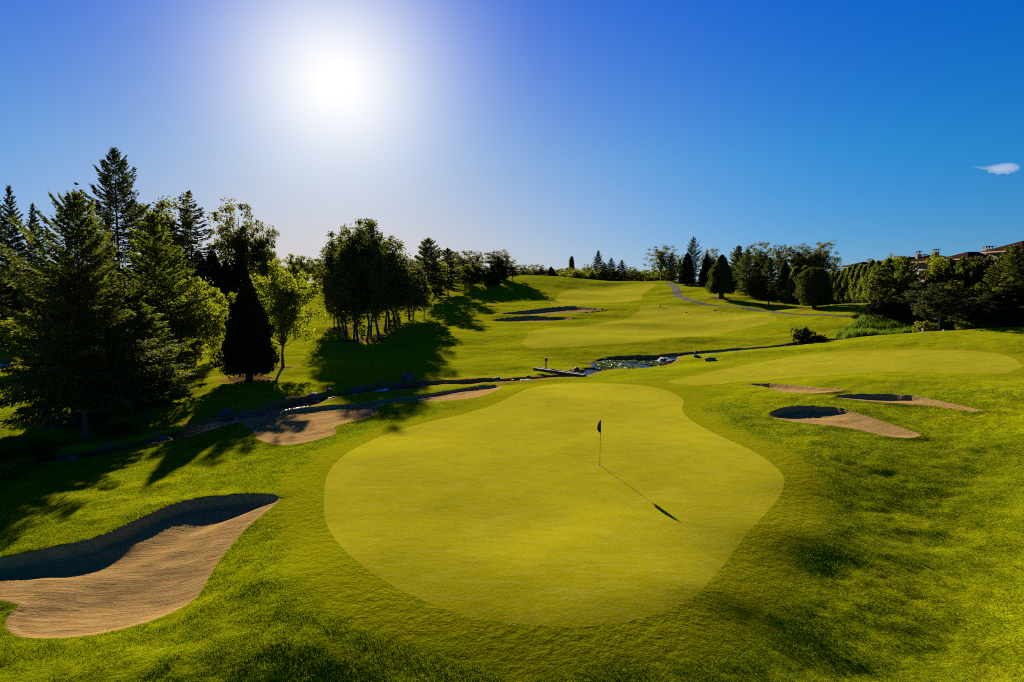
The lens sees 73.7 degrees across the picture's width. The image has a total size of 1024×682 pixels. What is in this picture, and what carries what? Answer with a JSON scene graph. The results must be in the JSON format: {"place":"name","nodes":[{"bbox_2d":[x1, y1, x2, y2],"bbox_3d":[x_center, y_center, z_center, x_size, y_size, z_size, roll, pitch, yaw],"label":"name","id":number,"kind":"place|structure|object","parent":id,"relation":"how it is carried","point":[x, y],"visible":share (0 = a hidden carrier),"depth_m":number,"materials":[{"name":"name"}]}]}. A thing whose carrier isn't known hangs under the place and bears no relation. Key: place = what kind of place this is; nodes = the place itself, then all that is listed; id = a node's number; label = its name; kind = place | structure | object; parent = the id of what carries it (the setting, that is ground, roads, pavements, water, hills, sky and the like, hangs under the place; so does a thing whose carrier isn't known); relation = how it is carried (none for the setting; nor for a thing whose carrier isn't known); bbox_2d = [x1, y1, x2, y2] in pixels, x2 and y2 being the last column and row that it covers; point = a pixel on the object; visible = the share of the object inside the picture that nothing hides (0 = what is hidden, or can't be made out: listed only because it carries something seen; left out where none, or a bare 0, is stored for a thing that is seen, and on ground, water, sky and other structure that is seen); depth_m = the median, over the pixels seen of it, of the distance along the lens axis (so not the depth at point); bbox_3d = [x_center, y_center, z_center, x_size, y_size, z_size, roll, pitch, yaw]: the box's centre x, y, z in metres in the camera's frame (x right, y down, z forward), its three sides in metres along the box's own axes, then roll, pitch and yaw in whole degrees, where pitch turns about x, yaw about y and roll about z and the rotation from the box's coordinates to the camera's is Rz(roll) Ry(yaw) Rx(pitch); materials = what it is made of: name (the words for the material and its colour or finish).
{"place":"outdoors","nodes":[
{"label":"outdoors","id":0,"kind":"place"},
{"bbox_2d":[49,370,602,461],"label":"stream","id":1,"kind":"structure","parent":0,"point":[196,429],"depth_m":50.09,"materials":[{"name":"black liquid"}]},
{"bbox_2d":[0,275,1023,681],"bbox_3d":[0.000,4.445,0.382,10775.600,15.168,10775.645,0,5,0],"label":"ground","id":2,"kind":"structure","parent":0,"point":[452,339],"depth_m":27.51,"materials":[{"name":"green plant"}]},
{"bbox_2d":[0,322,26,357],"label":"broadleaf tree","id":3,"kind":"object","parent":2,"relation":"on","point":[3,332],"visible":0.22,"depth_m":84.47,"materials":[{"name":"green plant"}]},
{"bbox_2d":[3,284,30,342],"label":"spruce tree","id":4,"kind":"object","parent":2,"relation":"on","point":[17,306],"visible":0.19,"depth_m":94.59,"materials":[{"name":"green plant"}]},
{"bbox_2d":[0,184,37,318],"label":"spruce tree","id":5,"kind":"object","parent":2,"relation":"on","point":[18,246],"visible":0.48,"depth_m":157.86,"materials":[{"name":"green plant"}]},
{"bbox_2d":[20,203,48,310],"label":"spruce tree","id":6,"kind":"object","parent":2,"relation":"on","point":[32,217],"visible":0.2,"depth_m":167.74,"materials":[{"name":"green plant"}]},
{"bbox_2d":[3,310,72,345],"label":"broadleaf tree","id":7,"kind":"object","parent":2,"relation":"on","point":[18,333],"visible":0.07,"depth_m":76.57,"materials":[{"name":"green plant"}]},
{"bbox_2d":[0,254,135,420],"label":"fir tree","id":8,"kind":"object","parent":2,"relation":"on","point":[23,363],"visible":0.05,"depth_m":49.42,"materials":[{"name":"green plant"}]},
{"bbox_2d":[0,190,181,440],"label":"fir tree","id":9,"kind":"object","parent":2,"relation":"on","point":[63,280],"visible":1,"depth_m":43.00,"materials":[{"name":"green plant"}]},
{"bbox_2d":[72,147,151,298],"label":"fir tree","id":10,"kind":"object","parent":2,"relation":"on","point":[128,208],"visible":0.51,"depth_m":136.96,"materials":[{"name":"green plant"}]},
{"bbox_2d":[83,272,189,390],"bbox_3d":[-33.873,-0.507,58.822,11.985,10.791,10.084,4,6,37],"label":"fir tree","id":11,"kind":"object","parent":2,"relation":"on","point":[131,299],"visible":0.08,"depth_m":58.76,"materials":[{"name":"green plant"}]},
{"bbox_2d":[0,493,279,637],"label":"sand bunker","id":12,"kind":"object","parent":2,"relation":"on","point":[156,564],"visible":1,"depth_m":23.24},
{"bbox_2d":[89,301,206,422],"bbox_3d":[-26.959,1.494,50.743,8.930,9.129,7.888,1,5,9],"label":"fir tree","id":13,"kind":"object","parent":2,"relation":"on","point":[161,398],"visible":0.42,"depth_m":49.86,"materials":[{"name":"green plant"}]},
{"bbox_2d":[111,209,207,371],"bbox_3d":[-32.953,-3.816,62.383,9.282,16.438,8.200,-1,5,-9],"label":"fir tree","id":14,"kind":"object","parent":2,"relation":"on","point":[153,229],"visible":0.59,"depth_m":62.14,"materials":[{"name":"green plant"}]},
{"bbox_2d":[130,192,203,306],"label":"cottonwood tree","id":15,"kind":"object","parent":2,"relation":"on","point":[174,235],"visible":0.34,"depth_m":183.11,"materials":[{"name":"green plant"}]},
{"bbox_2d":[144,276,237,377],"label":"maple tree","id":16,"kind":"object","parent":2,"relation":"on","point":[210,313],"visible":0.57,"depth_m":67.03,"materials":[{"name":"green plant"}]},
{"bbox_2d":[173,190,218,306],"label":"fir tree","id":17,"kind":"object","parent":2,"relation":"on","point":[196,234],"visible":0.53,"depth_m":193.02,"materials":[{"name":"green plant"}]},
{"bbox_2d":[198,252,221,302],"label":"cedar tree","id":18,"kind":"object","parent":2,"relation":"on","point":[214,269],"visible":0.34,"depth_m":212.73,"materials":[{"name":"green plant"}]},
{"bbox_2d":[211,287,228,348],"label":"broadleaf tree","id":19,"kind":"object","parent":2,"relation":"on","point":[217,300],"visible":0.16,"depth_m":83.81,"materials":[{"name":"green plant"}]},
{"bbox_2d":[215,259,237,310],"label":"cedar tree","id":20,"kind":"object","parent":2,"relation":"on","point":[226,283],"visible":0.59,"depth_m":212.37,"materials":[{"name":"green plant"}]},
{"bbox_2d":[202,197,273,281],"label":"cottonwood tree","id":21,"kind":"object","parent":2,"relation":"on","point":[236,243],"visible":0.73,"depth_m":220.63,"materials":[{"name":"green plant"}]},
{"bbox_2d":[232,257,255,293],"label":"cedar tree","id":22,"kind":"object","parent":2,"relation":"on","point":[240,270],"visible":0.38,"depth_m":215.10,"materials":[{"name":"green plant"}]},
{"bbox_2d":[209,272,280,380],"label":"cedar tree","id":23,"kind":"object","parent":2,"relation":"on","point":[248,350],"visible":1,"depth_m":65.76,"materials":[{"name":"green plant"}]},
{"bbox_2d":[248,222,281,283],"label":"cottonwood tree","id":24,"kind":"object","parent":2,"relation":"on","point":[266,241],"visible":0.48,"depth_m":227.16,"materials":[{"name":"green plant"}]},
{"bbox_2d":[260,250,283,288],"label":"broadleaf tree","id":25,"kind":"object","parent":2,"relation":"on","point":[268,268],"visible":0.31,"depth_m":217.70,"materials":[{"name":"green plant"}]},
{"bbox_2d":[249,257,328,367],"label":"maple tree","id":26,"kind":"object","parent":2,"relation":"on","point":[286,299],"visible":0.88,"depth_m":74.52,"materials":[{"name":"green plant"}]},
{"bbox_2d":[283,253,304,283],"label":"broadleaf tree","id":27,"kind":"object","parent":2,"relation":"on","point":[294,265],"visible":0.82,"depth_m":336.55,"materials":[{"name":"green plant"}]},
{"bbox_2d":[295,255,313,285],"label":"broadleaf tree","id":28,"kind":"object","parent":2,"relation":"on","point":[304,266],"visible":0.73,"depth_m":336.96,"materials":[{"name":"green plant"}]},
{"bbox_2d":[313,231,351,330],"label":"grove tree","id":29,"kind":"object","parent":2,"relation":"on","point":[332,234],"visible":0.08,"depth_m":122.75,"materials":[{"name":"green plant"}]},
{"bbox_2d":[317,223,356,335],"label":"grove tree","id":30,"kind":"object","parent":2,"relation":"on","point":[328,264],"visible":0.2,"depth_m":115.00,"materials":[{"name":"green plant"}]},
{"bbox_2d":[322,235,359,334],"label":"grove tree","id":31,"kind":"object","parent":2,"relation":"on","point":[346,329],"visible":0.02,"depth_m":119.44,"materials":[{"name":"green plant"}]},
{"bbox_2d":[325,226,377,340],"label":"grove tree","id":32,"kind":"object","parent":2,"relation":"on","point":[338,279],"visible":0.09,"depth_m":104.35,"materials":[{"name":"green plant"}]},
{"bbox_2d":[332,218,384,342],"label":"grove tree","id":33,"kind":"object","parent":2,"relation":"on","point":[350,267],"visible":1,"depth_m":101.39,"materials":[{"name":"green plant"}]},
{"bbox_2d":[347,225,390,341],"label":"grove tree","id":34,"kind":"object","parent":2,"relation":"on","point":[381,260],"visible":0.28,"depth_m":104.08,"materials":[{"name":"green plant"}]},
{"bbox_2d":[243,385,501,444],"bbox_3d":[-10.083,4.921,51.749,11.172,1.064,24.270,3,6,34],"label":"sand bunker","id":35,"kind":"object","parent":2,"relation":"on","point":[297,426],"visible":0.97,"depth_m":48.38},
{"bbox_2d":[358,218,393,336],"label":"grove tree","id":36,"kind":"object","parent":2,"relation":"on","point":[371,229],"visible":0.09,"depth_m":111.47,"materials":[{"name":"green plant"}]},
{"bbox_2d":[366,220,403,333],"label":"grove tree","id":37,"kind":"object","parent":2,"relation":"on","point":[389,293],"visible":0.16,"depth_m":119.52,"materials":[{"name":"green plant"}]},
{"bbox_2d":[377,233,409,331],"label":"grove tree","id":38,"kind":"object","parent":2,"relation":"on","point":[404,285],"visible":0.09,"depth_m":122.96,"materials":[{"name":"green plant"}]},
{"bbox_2d":[370,239,416,327],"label":"grove tree","id":39,"kind":"object","parent":2,"relation":"on","point":[408,275],"visible":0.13,"depth_m":126.93,"materials":[{"name":"green plant"}]},
{"bbox_2d":[388,245,422,325],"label":"grove tree","id":40,"kind":"object","parent":2,"relation":"on","point":[415,293],"visible":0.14,"depth_m":132.75,"materials":[{"name":"green plant"}]},
{"bbox_2d":[388,252,426,321],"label":"grove tree","id":41,"kind":"object","parent":2,"relation":"on","point":[418,274],"visible":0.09,"depth_m":140.73,"materials":[{"name":"green plant"}]},
{"bbox_2d":[400,275,429,319],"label":"broadleaf tree","id":42,"kind":"object","parent":2,"relation":"on","point":[418,301],"visible":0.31,"depth_m":146.47,"materials":[{"name":"green plant"}]},
{"bbox_2d":[412,237,447,300],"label":"fir tree","id":43,"kind":"object","parent":2,"relation":"on","point":[435,266],"visible":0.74,"depth_m":189.18,"materials":[{"name":"green plant"}]},
{"bbox_2d":[437,248,465,294],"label":"fir tree","id":44,"kind":"object","parent":2,"relation":"on","point":[449,261],"visible":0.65,"depth_m":217.68,"materials":[{"name":"green plant"}]},
{"bbox_2d":[455,264,477,288],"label":"broadleaf tree","id":45,"kind":"object","parent":2,"relation":"on","point":[463,277],"visible":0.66,"depth_m":231.25,"materials":[{"name":"green plant"}]},
{"bbox_2d":[484,250,510,272],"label":"cottonwood tree","id":46,"kind":"object","parent":2,"relation":"on","point":[497,264],"visible":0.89,"depth_m":251.49,"materials":[{"name":"green plant"}]},
{"bbox_2d":[491,316,573,321],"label":"sand bunker","id":47,"kind":"object","parent":2,"relation":"on","point":[526,318],"visible":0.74,"depth_m":148.35},
{"bbox_2d":[500,306,605,314],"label":"sand bunker","id":48,"kind":"object","parent":2,"relation":"on","point":[564,309],"visible":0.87,"depth_m":164.53},
{"bbox_2d":[324,383,783,626],"bbox_3d":[4.342,5.487,38.642,21.562,0.386,41.403,3,6,27],"label":"putting green","id":49,"kind":"object","parent":2,"relation":"on","point":[523,507],"visible":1,"depth_m":26.97,"materials":[{"name":"green plant"}]},
{"bbox_2d":[533,367,586,376],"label":"footbridge","id":50,"kind":"object","parent":2,"relation":"on","point":[560,372],"visible":0.99,"depth_m":68.93,"materials":[{"name":"grey wood"}]},
{"bbox_2d":[551,284,655,304],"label":"fairway","id":51,"kind":"structure","parent":2,"relation":"on","point":[606,294],"depth_m":220.09,"materials":[{"name":"green plant"}]},
{"bbox_2d":[613,260,632,280],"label":"spruce tree","id":52,"kind":"object","parent":2,"relation":"on","point":[623,274],"visible":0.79,"depth_m":337.33,"materials":[{"name":"green plant"}]},
{"bbox_2d":[522,305,776,347],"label":"fairway","id":53,"kind":"structure","parent":2,"relation":"on","point":[649,322],"depth_m":128.45,"materials":[{"name":"green plant"}]},
{"bbox_2d":[642,244,676,280],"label":"cottonwood tree","id":54,"kind":"object","parent":2,"relation":"on","point":[662,259],"visible":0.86,"depth_m":277.76,"materials":[{"name":"green plant"}]},
{"bbox_2d":[662,252,678,280],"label":"spruce tree","id":55,"kind":"object","parent":2,"relation":"on","point":[671,266],"visible":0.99,"depth_m":269.72,"materials":[{"name":"green plant"}]},
{"bbox_2d":[678,252,696,284],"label":"cedar tree","id":56,"kind":"object","parent":2,"relation":"on","point":[686,273],"visible":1,"depth_m":242.20,"materials":[{"name":"green plant"}]},
{"bbox_2d":[682,236,702,276],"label":"fir tree","id":57,"kind":"object","parent":2,"relation":"on","point":[692,250],"visible":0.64,"depth_m":282.13,"materials":[{"name":"green plant"}]},
{"bbox_2d":[697,254,711,285],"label":"cedar tree","id":58,"kind":"object","parent":2,"relation":"on","point":[703,277],"visible":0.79,"depth_m":232.54,"materials":[{"name":"green plant"}]},
{"bbox_2d":[705,254,741,297],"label":"cedar tree","id":59,"kind":"object","parent":2,"relation":"on","point":[720,275],"visible":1,"depth_m":177.27,"materials":[{"name":"green plant"}]},
{"bbox_2d":[729,245,750,290],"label":"fir tree","id":60,"kind":"object","parent":2,"relation":"on","point":[737,253],"visible":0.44,"depth_m":198.95,"materials":[{"name":"green plant"}]},
{"bbox_2d":[733,248,759,295],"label":"fir tree","id":61,"kind":"object","parent":2,"relation":"on","point":[744,273],"visible":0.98,"depth_m":186.38,"materials":[{"name":"green plant"}]},
{"bbox_2d":[745,240,776,274],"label":"cottonwood tree","id":62,"kind":"object","parent":2,"relation":"on","point":[760,257],"visible":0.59,"depth_m":234.56,"materials":[{"name":"green plant"}]},
{"bbox_2d":[752,257,783,304],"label":"cedar tree","id":63,"kind":"object","parent":2,"relation":"on","point":[769,277],"visible":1,"depth_m":162.48,"materials":[{"name":"green plant"}]},
{"bbox_2d":[767,244,790,275],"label":"cottonwood tree","id":64,"kind":"object","parent":2,"relation":"on","point":[778,259],"visible":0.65,"depth_m":235.93,"materials":[{"name":"green plant"}]},
{"bbox_2d":[772,259,791,299],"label":"cedar tree","id":65,"kind":"object","parent":2,"relation":"on","point":[784,271],"visible":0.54,"depth_m":176.08,"materials":[{"name":"green plant"}]},
{"bbox_2d":[781,267,800,303],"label":"hedge tree","id":66,"kind":"object","parent":2,"relation":"on","point":[788,297],"visible":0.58,"depth_m":170.63,"materials":[{"name":"green plant"}]},
{"bbox_2d":[746,383,842,392],"bbox_3d":[21.386,3.735,53.399,3.098,0.725,8.227,-3,6,-30],"label":"sand bunker","id":67,"kind":"object","parent":2,"relation":"on","point":[792,388],"visible":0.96,"depth_m":53.57},
{"bbox_2d":[780,243,814,270],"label":"cottonwood tree","id":68,"kind":"object","parent":2,"relation":"on","point":[799,258],"visible":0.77,"depth_m":234.60,"materials":[{"name":"green plant"}]},
{"bbox_2d":[791,326,815,344],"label":"shrub","id":69,"kind":"object","parent":2,"relation":"on","point":[804,336],"visible":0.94,"depth_m":97.70,"materials":[{"name":"green plant"}]},
{"bbox_2d":[792,267,836,308],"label":"round tree","id":70,"kind":"object","parent":2,"relation":"on","point":[814,285],"visible":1,"depth_m":138.40,"materials":[{"name":"green plant"}]},
{"bbox_2d":[809,240,841,273],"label":"cottonwood tree","id":71,"kind":"object","parent":2,"relation":"on","point":[824,258],"visible":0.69,"depth_m":234.50,"materials":[{"name":"green plant"}]},
{"bbox_2d":[836,266,851,303],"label":"hedge tree","id":72,"kind":"object","parent":2,"relation":"on","point":[845,283],"visible":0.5,"depth_m":164.39,"materials":[{"name":"green plant"}]},
{"bbox_2d":[769,405,919,437],"bbox_3d":[20.579,4.887,41.930,4.757,0.602,8.811,-4,7,-42],"label":"sand bunker","id":73,"kind":"object","parent":2,"relation":"on","point":[827,415],"visible":1,"depth_m":42.70},
{"bbox_2d":[667,350,1022,384],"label":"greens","id":74,"kind":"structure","parent":2,"relation":"on","point":[934,361],"depth_m":65.59,"materials":[{"name":"green plant"}]},
{"bbox_2d":[843,263,857,303],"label":"hedge tree","id":75,"kind":"object","parent":2,"relation":"on","point":[850,281],"visible":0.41,"depth_m":162.18,"materials":[{"name":"green plant"}]},
{"bbox_2d":[848,264,862,302],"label":"hedge tree","id":76,"kind":"object","parent":2,"relation":"on","point":[855,280],"visible":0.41,"depth_m":159.67,"materials":[{"name":"green plant"}]},
{"bbox_2d":[853,264,867,302],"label":"hedge tree","id":77,"kind":"object","parent":2,"relation":"on","point":[859,288],"visible":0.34,"depth_m":155.16,"materials":[{"name":"green plant"}]},
{"bbox_2d":[862,260,887,302],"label":"hedge tree","id":78,"kind":"object","parent":2,"relation":"on","point":[876,264],"visible":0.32,"depth_m":137.56,"materials":[{"name":"green plant"}]},
{"bbox_2d":[862,263,894,300],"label":"pine tree","id":79,"kind":"object","parent":2,"relation":"on","point":[880,279],"visible":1,"depth_m":132.04,"materials":[{"name":"green plant"}]},
{"bbox_2d":[846,300,927,319],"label":"shrub","id":80,"kind":"object","parent":2,"relation":"on","point":[884,308],"visible":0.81,"depth_m":113.55,"materials":[{"name":"green plant"}]},
{"bbox_2d":[832,312,963,339],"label":"reeds","id":81,"kind":"object","parent":2,"relation":"on","point":[866,325],"visible":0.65,"depth_m":108.14,"materials":[{"name":"green plant"}]},
{"bbox_2d":[877,256,924,301],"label":"fir tree","id":82,"kind":"object","parent":2,"relation":"on","point":[902,274],"visible":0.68,"depth_m":131.46,"materials":[{"name":"green plant"}]},
{"bbox_2d":[836,393,982,410],"bbox_3d":[26.551,4.090,45.509,2.906,0.549,9.006,-4,6,-39],"label":"sand bunker","id":83,"kind":"object","parent":2,"relation":"on","point":[902,399],"visible":0.98,"depth_m":46.51},
{"bbox_2d":[910,320,937,332],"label":"shrub","id":84,"kind":"object","parent":2,"relation":"on","point":[927,325],"visible":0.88,"depth_m":100.76,"materials":[{"name":"green plant"}]},
{"bbox_2d":[909,249,945,294],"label":"house","id":85,"kind":"structure","parent":2,"relation":"on","point":[920,259],"depth_m":151.74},
{"bbox_2d":[922,252,950,287],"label":"broadleaf tree","id":86,"kind":"object","parent":2,"relation":"on","point":[930,275],"visible":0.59,"depth_m":128.99,"materials":[{"name":"green plant"}]},
{"bbox_2d":[903,281,976,330],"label":"pine tree","id":87,"kind":"object","parent":2,"relation":"on","point":[948,307],"visible":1,"depth_m":101.66,"materials":[{"name":"green plant"}]},
{"bbox_2d":[934,257,957,289],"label":"fir tree","id":88,"kind":"object","parent":2,"relation":"on","point":[948,265],"visible":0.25,"depth_m":125.03,"materials":[{"name":"green plant"}]},
{"bbox_2d":[943,256,971,294],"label":"fir tree","id":89,"kind":"object","parent":2,"relation":"on","point":[960,271],"visible":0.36,"depth_m":120.72,"materials":[{"name":"green plant"}]},
{"bbox_2d":[944,297,987,327],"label":"pine tree","id":90,"kind":"object","parent":2,"relation":"on","point":[972,307],"visible":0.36,"depth_m":102.79,"materials":[{"name":"green plant"}]},
{"bbox_2d":[941,246,994,273],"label":"house","id":91,"kind":"structure","parent":2,"relation":"on","point":[967,255],"depth_m":136.80,"materials":[{"name":"brown"}]},
{"bbox_2d":[959,282,986,314],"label":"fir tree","id":92,"kind":"object","parent":2,"relation":"on","point":[975,291],"visible":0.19,"depth_m":109.25,"materials":[{"name":"green plant"}]},
{"bbox_2d":[957,256,991,297],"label":"fir tree","id":93,"kind":"object","parent":2,"relation":"on","point":[977,264],"visible":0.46,"depth_m":118.71,"materials":[{"name":"green plant"}]},
{"bbox_2d":[955,306,1023,329],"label":"shrub","id":94,"kind":"object","parent":2,"relation":"on","point":[1002,317],"visible":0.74,"depth_m":98.22,"materials":[{"name":"green plant"}]},
{"bbox_2d":[973,244,1023,317],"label":"fir tree","id":95,"kind":"object","parent":2,"relation":"on","point":[1006,274],"visible":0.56,"depth_m":102.79,"materials":[{"name":"green plant"}]},
{"bbox_2d":[977,281,1022,313],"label":"fir tree","id":96,"kind":"object","parent":2,"relation":"on","point":[993,295],"visible":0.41,"depth_m":103.37,"materials":[{"name":"green plant"}]},
{"bbox_2d":[981,241,1023,276],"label":"house","id":97,"kind":"structure","parent":2,"relation":"on","point":[995,252],"depth_m":123.24,"materials":[{"name":"brown"}]},
{"bbox_2d":[997,267,1023,316],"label":"fir tree","id":98,"kind":"object","parent":2,"relation":"on","point":[1021,294],"visible":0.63,"depth_m":100.25,"materials":[{"name":"green plant"}]},
{"bbox_2d":[0,0,1023,282],"label":"sky","id":99,"kind":"structure","parent":0,"point":[546,133],"materials":[{"name":"blue"}]},
{"bbox_2d":[590,360,667,369],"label":"pond","id":100,"kind":"structure","parent":0,"point":[640,365],"depth_m":83.71,"materials":[{"name":"blue liquid"}]},
{"bbox_2d":[595,359,671,369],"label":"lily pads","id":101,"kind":"object","parent":100,"relation":"on","point":[610,365],"visible":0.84,"depth_m":83.89,"materials":[{"name":"green plant"}]},
{"bbox_2d":[666,282,847,316],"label":"cart path","id":102,"kind":"structure","parent":0,"point":[676,290],"depth_m":167.33,"materials":[{"name":"concrete"}]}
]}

